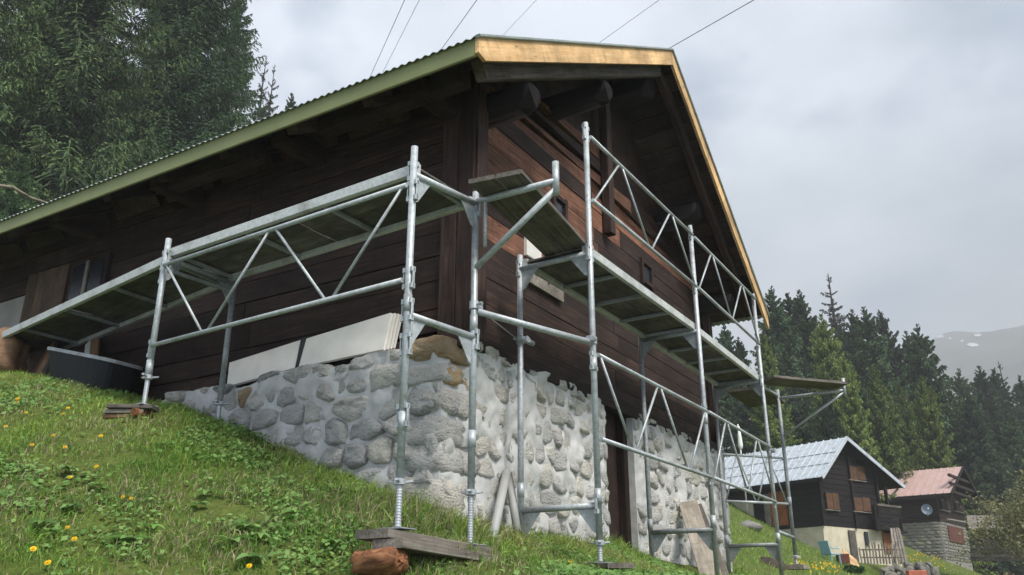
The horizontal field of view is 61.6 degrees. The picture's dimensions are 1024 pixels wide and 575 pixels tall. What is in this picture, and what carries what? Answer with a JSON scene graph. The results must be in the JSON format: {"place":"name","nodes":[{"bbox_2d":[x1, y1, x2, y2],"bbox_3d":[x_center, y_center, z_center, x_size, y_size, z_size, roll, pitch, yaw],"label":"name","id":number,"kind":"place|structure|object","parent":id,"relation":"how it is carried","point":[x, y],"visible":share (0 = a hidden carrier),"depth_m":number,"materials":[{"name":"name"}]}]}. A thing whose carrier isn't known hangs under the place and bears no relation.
{"place":"outdoors","nodes":[
{"label":"outdoors","id":0,"kind":"place"},
{"bbox_2d":[0,184,45,202],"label":"bare branch","id":1,"kind":"object","parent":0,"point":[17,190],"visible":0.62,"depth_m":16.20,"materials":[{"name":"wood"}]},
{"bbox_2d":[0,367,981,574],"bbox_3d":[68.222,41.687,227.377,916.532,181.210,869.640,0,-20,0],"label":"ground","id":2,"kind":"structure","parent":0,"point":[225,508],"depth_m":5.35,"materials":[{"name":"plant"}]},
{"bbox_2d":[0,327,30,374],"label":"wood burl","id":3,"kind":"object","parent":2,"relation":"on","point":[14,352],"visible":0.75,"depth_m":9.07,"materials":[{"name":"wood"}]},
{"bbox_2d":[0,153,38,219],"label":"spruce tree","id":4,"kind":"object","parent":2,"relation":"on","point":[18,179],"visible":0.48,"depth_m":28.75,"materials":[{"name":"green plant"}]},
{"bbox_2d":[0,0,81,206],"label":"larch tree","id":5,"kind":"object","parent":2,"relation":"on","point":[4,12],"visible":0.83,"depth_m":32.46,"materials":[{"name":"green plant"}]},
{"bbox_2d":[31,340,57,375],"bbox_3d":[-4.996,0.865,9.097,0.031,0.710,0.420,36,-81,-29],"label":"plank","id":6,"kind":"object","parent":2,"relation":"on","point":[40,364],"visible":0.27,"depth_m":9.21,"materials":[{"name":"wood"}]},
{"bbox_2d":[26,518,64,524],"bbox_3d":[-2.526,1.282,4.693,0.170,0.042,0.179,-16,-26,37],"label":"broadleaf weed","id":7,"kind":"object","parent":2,"relation":"on","point":[39,521],"visible":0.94,"depth_m":4.67,"materials":[{"name":"green plant"}]},
{"bbox_2d":[27,115,103,205],"bbox_3d":[-17.134,-2.283,32.645,5.864,10.099,5.285,-9,-22,22],"label":"larch tree","id":8,"kind":"object","parent":2,"relation":"on","point":[78,140],"visible":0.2,"depth_m":33.45,"materials":[{"name":"green plant"}]},
{"bbox_2d":[0,0,139,197],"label":"spruce tree","id":9,"kind":"object","parent":2,"relation":"on","point":[12,137],"visible":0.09,"depth_m":37.20,"materials":[{"name":"green plant"}]},
{"bbox_2d":[47,346,142,393],"bbox_3d":[-4.089,0.820,8.363,1.112,0.596,0.494,-12,-23,29],"label":"tub","id":10,"kind":"object","parent":2,"relation":"on","point":[93,371],"visible":0.86,"depth_m":8.08,"materials":[{"name":"black plastic"}]},
{"bbox_2d":[0,0,198,209],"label":"larch tree","id":11,"kind":"object","parent":2,"relation":"on","point":[88,71],"visible":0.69,"depth_m":33.91,"materials":[{"name":"green plant"}]},
{"bbox_2d":[93,50,147,174],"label":"spruce tree","id":12,"kind":"object","parent":2,"relation":"on","point":[123,101],"depth_m":46.11,"materials":[{"name":"green plant"}]},
{"bbox_2d":[102,414,141,418],"bbox_3d":[-2.952,0.994,6.569,0.300,0.030,0.140,-2,-20,5],"label":"board","id":13,"kind":"object","parent":2,"relation":"on","point":[107,416],"visible":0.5,"depth_m":6.51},
{"bbox_2d":[103,409,144,413],"bbox_3d":[-2.942,0.960,6.577,0.300,0.030,0.150,0,-20,1],"label":"board","id":14,"kind":"object","parent":13,"relation":"on","point":[115,411],"visible":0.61,"depth_m":6.51,"materials":[{"name":"grey wood"}]},
{"bbox_2d":[106,404,159,412],"bbox_3d":[-2.901,0.925,6.584,0.340,0.030,0.170,1,-20,-3],"label":"board","id":15,"kind":"object","parent":14,"relation":"on","point":[149,407],"visible":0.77,"depth_m":6.51,"materials":[{"name":"grey wood"}]},
{"bbox_2d":[101,534,154,540],"bbox_3d":[-2.106,1.387,4.727,0.302,0.059,0.187,0,-20,0],"label":"broadleaf weed","id":16,"kind":"object","parent":2,"relation":"on","point":[120,536],"visible":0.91,"depth_m":4.71,"materials":[{"name":"green plant"}]},
{"bbox_2d":[130,408,151,418],"bbox_3d":[-2.818,0.958,6.534,0.068,0.068,0.142,-12,-24,30],"label":"wood block","id":17,"kind":"object","parent":2,"relation":"on","point":[135,412],"depth_m":6.49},
{"bbox_2d":[113,121,171,173],"bbox_3d":[-16.072,-2.001,37.236,7.194,11.728,6.329,1,-20,-2],"label":"spruce tree","id":18,"kind":"object","parent":2,"relation":"on","point":[157,139],"visible":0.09,"depth_m":38.33,"materials":[{"name":"green plant"}]},
{"bbox_2d":[94,0,205,132],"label":"spruce tree","id":19,"kind":"object","parent":2,"relation":"on","point":[146,54],"visible":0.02,"depth_m":50.97,"materials":[{"name":"green plant"}]},
{"bbox_2d":[87,0,266,179],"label":"spruce tree","id":20,"kind":"object","parent":2,"relation":"on","point":[197,24],"visible":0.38,"depth_m":42.18,"materials":[{"name":"green plant"}]},
{"bbox_2d":[202,95,235,137],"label":"spruce tree","id":21,"kind":"object","parent":2,"relation":"on","point":[213,114],"visible":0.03,"depth_m":45.78,"materials":[{"name":"green plant"}]},
{"bbox_2d":[188,0,267,141],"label":"spruce tree","id":22,"kind":"object","parent":2,"relation":"on","point":[245,91],"visible":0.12,"depth_m":54.03,"materials":[{"name":"green plant"}]},
{"bbox_2d":[204,535,255,544],"bbox_3d":[-1.564,1.407,4.777,0.276,0.067,0.168,13,-24,-32],"label":"broadleaf weed","id":23,"kind":"object","parent":2,"relation":"on","point":[237,538],"visible":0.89,"depth_m":4.79,"materials":[{"name":"green plant"}]},
{"bbox_2d":[236,552,268,562],"bbox_3d":[-1.417,1.472,4.680,0.187,0.055,0.209,0,-20,0],"label":"broadleaf weed","id":24,"kind":"object","parent":2,"relation":"on","point":[254,555],"visible":0.96,"depth_m":4.65,"materials":[{"name":"green plant"}]},
{"bbox_2d":[249,57,273,120],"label":"spruce tree","id":25,"kind":"object","parent":2,"relation":"on","point":[260,96],"visible":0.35,"depth_m":67.17,"materials":[{"name":"green plant"}]},
{"bbox_2d":[264,66,278,117],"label":"spruce tree","id":26,"kind":"object","parent":2,"relation":"on","point":[271,96],"visible":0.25,"depth_m":69.64,"materials":[{"name":"green plant"}]},
{"bbox_2d":[285,93,296,109],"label":"spruce tree","id":27,"kind":"object","parent":2,"relation":"on","point":[291,103],"visible":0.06,"depth_m":71.67,"materials":[{"name":"green plant"}]},
{"bbox_2d":[349,546,408,574],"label":"split log","id":28,"kind":"object","parent":2,"relation":"on","point":[391,560],"visible":0.99,"depth_m":4.60,"materials":[{"name":"wood"}]},
{"bbox_2d":[372,538,496,562],"bbox_3d":[-0.433,1.550,5.031,0.220,0.051,0.896,-13,-27,31],"label":"plank","id":29,"kind":"object","parent":28,"relation":"on","point":[417,548],"visible":0.77,"depth_m":4.84,"materials":[{"name":"wood"}]},
{"bbox_2d":[355,528,491,553],"bbox_3d":[-0.503,1.531,5.139,0.240,0.050,0.996,-13,-27,31],"label":"plank","id":30,"kind":"object","parent":29,"relation":"on","point":[369,535],"visible":0.58,"depth_m":4.83,"materials":[{"name":"wood"}]},
{"bbox_2d":[2,145,559,545],"bbox_3d":[-2.869,0.944,7.181,7.289,2.510,1.008,-15,-25,34],"label":"scaffold","id":31,"kind":"object","parent":30,"relation":"on","point":[411,195],"visible":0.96,"depth_m":6.51,"materials":[{"name":"metal"}]},
{"bbox_2d":[91,338,99,355],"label":"plank","id":32,"kind":"object","parent":31,"relation":"on","point":[95,347],"visible":0.65,"depth_m":9.07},
{"bbox_2d":[496,169,585,250],"bbox_3d":[0.311,-0.513,6.616,0.196,0.035,1.697,-8,-22,22],"label":"plank","id":33,"kind":"object","parent":31,"relation":"on","point":[548,216],"visible":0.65,"depth_m":6.45,"materials":[{"name":"wood"}]},
{"bbox_2d":[0,33,769,571],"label":"chalet","id":34,"kind":"object","parent":2,"relation":"on","point":[458,115],"visible":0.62,"depth_m":8.14,"materials":[{"name":"wood"}]},
{"bbox_2d":[65,251,113,301],"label":"window","id":35,"kind":"structure","parent":34,"relation":"in","point":[88,274],"depth_m":9.61,"materials":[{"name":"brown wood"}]},
{"bbox_2d":[227,340,299,385],"bbox_3d":[-2.203,0.680,7.580,0.908,0.334,0.097,-12,-23,29],"label":"white panel","id":36,"kind":"object","parent":34,"relation":"on","point":[255,367],"visible":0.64,"depth_m":7.55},
{"bbox_2d":[295,337,306,367],"bbox_3d":[-1.797,0.565,7.334,0.054,0.294,0.109,-12,-23,29],"label":"spacer strip","id":37,"kind":"object","parent":34,"relation":"on","point":[302,345],"visible":0.71,"depth_m":7.32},
{"bbox_2d":[299,313,392,365],"bbox_3d":[-1.394,0.446,7.122,0.936,0.349,0.097,-12,-23,29],"label":"white panel","id":38,"kind":"object","parent":34,"relation":"on","point":[368,336],"visible":0.86,"depth_m":7.07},
{"bbox_2d":[385,313,395,350],"bbox_3d":[-1.366,0.444,7.146,0.938,0.343,0.090,-12,-23,29],"label":"white panel","id":39,"kind":"object","parent":34,"relation":"on","point":[391,331],"visible":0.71,"depth_m":6.92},
{"bbox_2d":[389,314,399,349],"bbox_3d":[-1.344,0.446,7.172,0.939,0.333,0.090,-12,-23,29],"label":"white panel","id":40,"kind":"object","parent":34,"relation":"on","point":[394,331],"visible":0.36,"depth_m":6.95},
{"bbox_2d":[392,314,400,348],"bbox_3d":[-1.321,0.447,7.199,0.941,0.323,0.090,-12,-23,29],"label":"white panel","id":41,"kind":"object","parent":34,"relation":"on","point":[396,334],"visible":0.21,"depth_m":6.96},
{"bbox_2d":[524,237,541,259],"label":"window frame","id":42,"kind":"structure","parent":34,"relation":"in","point":[530,251],"depth_m":8.07,"materials":[{"name":"wood"}]},
{"bbox_2d":[550,195,567,220],"bbox_3d":[0.485,-0.806,8.820,0.052,0.300,0.310,-12,-23,29],"label":"window frame","id":43,"kind":"structure","parent":34,"relation":"in","point":[561,204],"depth_m":8.86,"materials":[{"name":"brown wood"}]},
{"bbox_2d":[639,257,654,290],"bbox_3d":[1.670,-0.166,10.661,0.052,0.340,0.350,-12,-23,29],"label":"window frame","id":44,"kind":"structure","parent":34,"relation":"in","point":[646,269],"depth_m":10.64,"materials":[{"name":"brown wood"}]},
{"bbox_2d":[488,469,510,538],"bbox_3d":[-0.092,1.621,6.422,0.070,0.617,0.678,-3,-21,8],"label":"pipe","id":45,"kind":"object","parent":2,"relation":"on","point":[500,500],"visible":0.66,"depth_m":6.40,"materials":[{"name":"plastic"}]},
{"bbox_2d":[507,472,520,533],"bbox_3d":[0.006,1.666,6.671,0.064,0.497,0.282,6,-21,-17],"label":"pipe","id":46,"kind":"object","parent":2,"relation":"on","point":[513,506],"visible":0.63,"depth_m":6.63,"materials":[{"name":"plastic"}]},
{"bbox_2d":[587,563,634,569],"bbox_3d":[0.693,1.990,6.124,0.200,0.036,0.430,6,-21,-15],"label":"plank","id":47,"kind":"object","parent":2,"relation":"on","point":[611,566],"visible":0.65,"depth_m":5.94,"materials":[{"name":"wood"}]},
{"bbox_2d":[469,122,846,574],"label":"scaffold","id":48,"kind":"object","parent":2,"relation":"on","point":[590,277],"visible":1,"depth_m":8.37,"materials":[{"name":"metal"}]},
{"bbox_2d":[468,174,565,255],"bbox_3d":[0.128,-0.481,6.704,0.195,0.036,1.727,-9,-22,22],"label":"plank","id":49,"kind":"object","parent":48,"relation":"on","point":[512,210],"visible":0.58,"depth_m":6.46,"materials":[{"name":"wood"}]},
{"bbox_2d":[727,385,784,406],"bbox_3d":[3.295,1.472,11.572,0.500,0.035,1.042,-12,-23,29],"label":"plank","id":50,"kind":"object","parent":48,"relation":"on","point":[749,396],"visible":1,"depth_m":11.53,"materials":[{"name":"wood"}]},
{"bbox_2d":[764,375,847,390],"bbox_3d":[3.759,1.232,11.082,1.035,0.035,0.360,6,-21,-11],"label":"plank","id":51,"kind":"object","parent":48,"relation":"on","point":[799,382],"visible":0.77,"depth_m":11.01,"materials":[{"name":"wood"}]},
{"bbox_2d":[679,500,721,574],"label":"plank","id":52,"kind":"object","parent":2,"relation":"on","point":[692,517],"visible":0.82,"depth_m":9.24,"materials":[{"name":"wood"}]},
{"bbox_2d":[698,503,728,574],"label":"plank","id":53,"kind":"object","parent":2,"relation":"on","point":[723,568],"visible":0.23,"depth_m":9.65,"materials":[{"name":"wood"}]},
{"bbox_2d":[715,325,753,457],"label":"spruce tree","id":54,"kind":"object","parent":2,"relation":"on","point":[726,342],"visible":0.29,"depth_m":70.51,"materials":[{"name":"green plant"}]},
{"bbox_2d":[722,337,757,453],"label":"spruce tree","id":55,"kind":"object","parent":2,"relation":"on","point":[741,411],"visible":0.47,"depth_m":64.36,"materials":[{"name":"green plant"}]},
{"bbox_2d":[737,424,747,509],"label":"parasol","id":56,"kind":"object","parent":2,"relation":"on","point":[740,444],"visible":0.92,"depth_m":40.84,"materials":[{"name":"white fabric"}]},
{"bbox_2d":[740,520,762,531],"bbox_3d":[9.606,9.715,34.788,1.090,0.629,0.810,0,-20,0],"label":"boulder","id":57,"kind":"object","parent":2,"relation":"on","point":[755,526],"visible":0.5,"depth_m":34.54,"materials":[{"name":"stone"}]},
{"bbox_2d":[746,408,769,451],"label":"spruce tree","id":58,"kind":"object","parent":2,"relation":"on","point":[756,431],"visible":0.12,"depth_m":54.05,"materials":[{"name":"green plant"}]},
{"bbox_2d":[760,557,785,570],"bbox_3d":[6.280,6.856,20.930,0.791,0.596,0.525,0,-20,0],"label":"boulder","id":59,"kind":"object","parent":2,"relation":"on","point":[767,560],"visible":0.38,"depth_m":20.80,"materials":[{"name":"grey stone"}]},
{"bbox_2d":[746,329,802,451],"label":"larch tree","id":60,"kind":"object","parent":2,"relation":"on","point":[768,363],"visible":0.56,"depth_m":52.48,"materials":[{"name":"green plant"}]},
{"bbox_2d":[749,286,818,441],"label":"spruce tree","id":61,"kind":"object","parent":2,"relation":"on","point":[778,334],"visible":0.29,"depth_m":72.39,"materials":[{"name":"green plant"}]},
{"bbox_2d":[780,292,811,374],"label":"spruce tree","id":62,"kind":"object","parent":2,"relation":"on","point":[787,306],"visible":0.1,"depth_m":77.89,"materials":[{"name":"green plant"}]},
{"bbox_2d":[784,565,808,569],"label":"plank","id":63,"kind":"object","parent":2,"relation":"on","point":[796,567],"visible":1,"depth_m":10.73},
{"bbox_2d":[778,348,819,446],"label":"spruce tree","id":64,"kind":"object","parent":2,"relation":"on","point":[796,411],"visible":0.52,"depth_m":58.28,"materials":[{"name":"green plant"}]},
{"bbox_2d":[790,289,822,437],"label":"spruce tree","id":65,"kind":"object","parent":2,"relation":"on","point":[804,327],"visible":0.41,"depth_m":74.82,"materials":[{"name":"green plant"}]},
{"bbox_2d":[724,436,907,566],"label":"chalet","id":66,"kind":"object","parent":2,"relation":"on","point":[837,485],"visible":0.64,"depth_m":40.65,"materials":[{"name":"brown wood"}]},
{"bbox_2d":[763,491,788,526],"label":"door","id":67,"kind":"structure","parent":66,"relation":"in","point":[783,520],"depth_m":40.72,"materials":[{"name":"orange wood"}]},
{"bbox_2d":[825,492,840,511],"bbox_3d":[14.682,9.828,39.449,1.173,0.828,0.100,14,-25,-33],"label":"window","id":68,"kind":"structure","parent":66,"relation":"in","point":[832,499],"depth_m":39.43,"materials":[{"name":"brown wood"}]},
{"bbox_2d":[848,530,858,561],"bbox_3d":[15.718,11.897,39.545,0.504,1.397,0.050,14,-25,-33],"label":"cellar door","id":69,"kind":"structure","parent":66,"relation":"in","point":[852,534],"depth_m":39.54,"materials":[{"name":"grey wood"}]},
{"bbox_2d":[848,465,866,482],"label":"window","id":70,"kind":"structure","parent":66,"relation":"in","point":[858,473],"depth_m":41.23,"materials":[{"name":"brown wood"}]},
{"bbox_2d":[853,496,871,513],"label":"window","id":71,"kind":"structure","parent":66,"relation":"in","point":[862,504],"depth_m":40.74,"materials":[{"name":"brown wood"}]},
{"bbox_2d":[882,531,891,552],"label":"side door","id":72,"kind":"structure","parent":66,"relation":"in","point":[886,536],"depth_m":41.16,"materials":[{"name":"orange wood"}]},
{"bbox_2d":[812,390,844,441],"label":"spruce tree","id":73,"kind":"object","parent":2,"relation":"on","point":[826,414],"visible":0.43,"depth_m":56.21,"materials":[{"name":"green plant"}]},
{"bbox_2d":[818,540,841,564],"bbox_3d":[12.729,10.692,34.400,0.704,1.046,0.579,12,-23,-28],"label":"garden chair","id":74,"kind":"object","parent":2,"relation":"on","point":[824,547],"visible":0.71,"depth_m":34.31,"materials":[{"name":"blue plastic"}]},
{"bbox_2d":[819,275,849,335],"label":"spruce tree","id":75,"kind":"object","parent":2,"relation":"on","point":[833,310],"visible":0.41,"depth_m":92.70,"materials":[{"name":"green plant"}]},
{"bbox_2d":[804,313,878,452],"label":"larch tree","id":76,"kind":"object","parent":2,"relation":"on","point":[825,348],"visible":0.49,"depth_m":61.77,"materials":[{"name":"green plant"}]},
{"bbox_2d":[836,554,849,562],"bbox_3d":[13.451,11.021,34.948,0.440,0.360,0.300,0,-20,0],"label":"chest","id":77,"kind":"object","parent":2,"relation":"on","point":[844,557],"visible":0.85,"depth_m":34.82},
{"bbox_2d":[833,323,858,380],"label":"spruce tree","id":78,"kind":"object","parent":2,"relation":"on","point":[839,334],"visible":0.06,"depth_m":87.28,"materials":[{"name":"green plant"}]},
{"bbox_2d":[726,503,976,574],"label":"grass","id":79,"kind":"structure","parent":2,"relation":"on","point":[741,570],"depth_m":29.96,"materials":[{"name":"plant"}]},
{"bbox_2d":[840,309,863,395],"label":"spruce tree","id":80,"kind":"object","parent":2,"relation":"on","point":[849,346],"visible":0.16,"depth_m":81.29,"materials":[{"name":"green plant"}]},
{"bbox_2d":[843,564,864,574],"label":"shrub","id":81,"kind":"object","parent":2,"relation":"on","point":[853,569],"visible":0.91,"depth_m":31.32,"materials":[{"name":"green plant"}]},
{"bbox_2d":[790,551,944,572],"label":"flowers","id":82,"kind":"object","parent":2,"relation":"on","point":[839,566],"visible":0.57,"depth_m":29.68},
{"bbox_2d":[832,355,904,538],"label":"larch tree","id":83,"kind":"object","parent":2,"relation":"on","point":[849,404],"visible":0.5,"depth_m":56.36,"materials":[{"name":"green plant"}]},
{"bbox_2d":[854,382,883,463],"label":"spruce tree","id":84,"kind":"object","parent":2,"relation":"on","point":[863,394],"visible":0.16,"depth_m":64.75,"materials":[{"name":"green plant"}]},
{"bbox_2d":[858,542,903,564],"bbox_3d":[15.834,11.409,36.884,1.928,0.940,0.150,0,-20,0],"label":"picket fence","id":85,"kind":"object","parent":2,"relation":"on","point":[884,549],"visible":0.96,"depth_m":36.81,"materials":[{"name":"grey wood"}]},
{"bbox_2d":[845,306,929,461],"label":"spruce tree","id":86,"kind":"object","parent":2,"relation":"on","point":[874,351],"visible":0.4,"depth_m":75.86,"materials":[{"name":"green plant"}]},
{"bbox_2d":[865,364,916,483],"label":"larch tree","id":87,"kind":"object","parent":2,"relation":"on","point":[883,433],"visible":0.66,"depth_m":57.87,"materials":[{"name":"green plant"}]},
{"bbox_2d":[875,309,913,404],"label":"spruce tree","id":88,"kind":"object","parent":2,"relation":"on","point":[895,356],"visible":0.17,"depth_m":82.27,"materials":[{"name":"green plant"}]},
{"bbox_2d":[897,528,907,561],"bbox_3d":[17.311,11.428,38.103,0.130,0.051,2.847,26,21,9],"label":"pole","id":89,"kind":"object","parent":2,"relation":"on","point":[902,546],"visible":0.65,"depth_m":38.03,"materials":[{"name":"grey wood"}]},
{"bbox_2d":[897,331,917,388],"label":"spruce tree","id":90,"kind":"object","parent":2,"relation":"on","point":[908,352],"visible":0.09,"depth_m":85.01,"materials":[{"name":"green plant"}]},
{"bbox_2d":[891,382,927,471],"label":"conifer tree","id":91,"kind":"object","parent":2,"relation":"on","point":[904,416],"visible":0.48,"depth_m":66.00,"materials":[{"name":"green plant"}]},
{"bbox_2d":[905,570,926,574],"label":"trough","id":92,"kind":"object","parent":2,"relation":"on","point":[915,572],"visible":1,"depth_m":24.59,"materials":[{"name":"ceramic"}]},
{"bbox_2d":[879,466,978,570],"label":"chalet","id":93,"kind":"object","parent":2,"relation":"on","point":[941,492],"visible":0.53,"depth_m":53.52,"materials":[{"name":"stone"}]},
{"bbox_2d":[921,504,932,514],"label":"satellite dish","id":94,"kind":"object","parent":93,"relation":"attached to","point":[926,509],"visible":1,"depth_m":52.70,"materials":[{"name":"metal"}]},
{"bbox_2d":[940,499,950,512],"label":"window","id":95,"kind":"structure","parent":93,"relation":"in","point":[945,506],"depth_m":53.55,"materials":[{"name":"grey glass"}]},
{"bbox_2d":[954,501,964,513],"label":"window","id":96,"kind":"structure","parent":93,"relation":"in","point":[958,509],"depth_m":56.07,"materials":[{"name":"grey glass"}]},
{"bbox_2d":[902,324,1000,565],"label":"spruce tree","id":97,"kind":"object","parent":2,"relation":"on","point":[924,366],"visible":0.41,"depth_m":77.00,"materials":[{"name":"green plant"}]},
{"bbox_2d":[908,375,997,574],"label":"larch tree","id":98,"kind":"object","parent":2,"relation":"on","point":[927,411],"visible":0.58,"depth_m":61.88,"materials":[{"name":"green plant"}]},
{"bbox_2d":[949,368,984,572],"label":"spruce tree","id":99,"kind":"object","parent":2,"relation":"on","point":[962,389],"visible":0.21,"depth_m":89.45,"materials":[{"name":"green plant"}]},
{"bbox_2d":[944,389,1023,572],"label":"spruce tree","id":100,"kind":"object","parent":2,"relation":"on","point":[955,406],"visible":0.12,"depth_m":78.38,"materials":[{"name":"green plant"}]},
{"bbox_2d":[946,515,1023,561],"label":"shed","id":101,"kind":"structure","parent":2,"relation":"on","point":[996,557],"depth_m":38.30,"materials":[{"name":"grey wood"}]},
{"bbox_2d":[948,468,1023,574],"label":"shrub","id":102,"kind":"object","parent":2,"relation":"on","point":[1014,525],"visible":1,"depth_m":29.82,"materials":[{"name":"green plant"}]},
{"bbox_2d":[952,394,1023,574],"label":"spruce tree","id":103,"kind":"object","parent":2,"relation":"on","point":[987,468],"visible":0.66,"depth_m":72.23,"materials":[{"name":"green plant"}]},
{"bbox_2d":[971,366,1019,478],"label":"spruce tree","id":104,"kind":"object","parent":2,"relation":"on","point":[981,385],"visible":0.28,"depth_m":93.31,"materials":[{"name":"green plant"}]},
{"bbox_2d":[983,401,1018,566],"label":"spruce tree","id":105,"kind":"object","parent":2,"relation":"on","point":[993,417],"visible":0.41,"depth_m":79.98,"materials":[{"name":"green plant"}]},
{"bbox_2d":[987,367,1023,445],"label":"spruce tree","id":106,"kind":"object","parent":2,"relation":"on","point":[996,381],"visible":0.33,"depth_m":92.70,"materials":[{"name":"green plant"}]},
{"bbox_2d":[998,413,1023,572],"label":"spruce tree","id":107,"kind":"object","parent":2,"relation":"on","point":[1013,441],"visible":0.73,"depth_m":77.37,"materials":[{"name":"green plant"}]},
{"bbox_2d":[1011,375,1023,436],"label":"spruce tree","id":108,"kind":"object","parent":2,"relation":"on","point":[1018,389],"visible":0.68,"depth_m":97.52,"materials":[{"name":"green plant"}]},
{"bbox_2d":[1,0,1023,372],"label":"sky","id":109,"kind":"structure","parent":0,"point":[875,147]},
{"bbox_2d":[720,325,1023,449],"bbox_3d":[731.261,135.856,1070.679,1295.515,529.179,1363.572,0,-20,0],"label":"mountain","id":110,"kind":"structure","parent":0,"point":[1004,348],"depth_m":1402.89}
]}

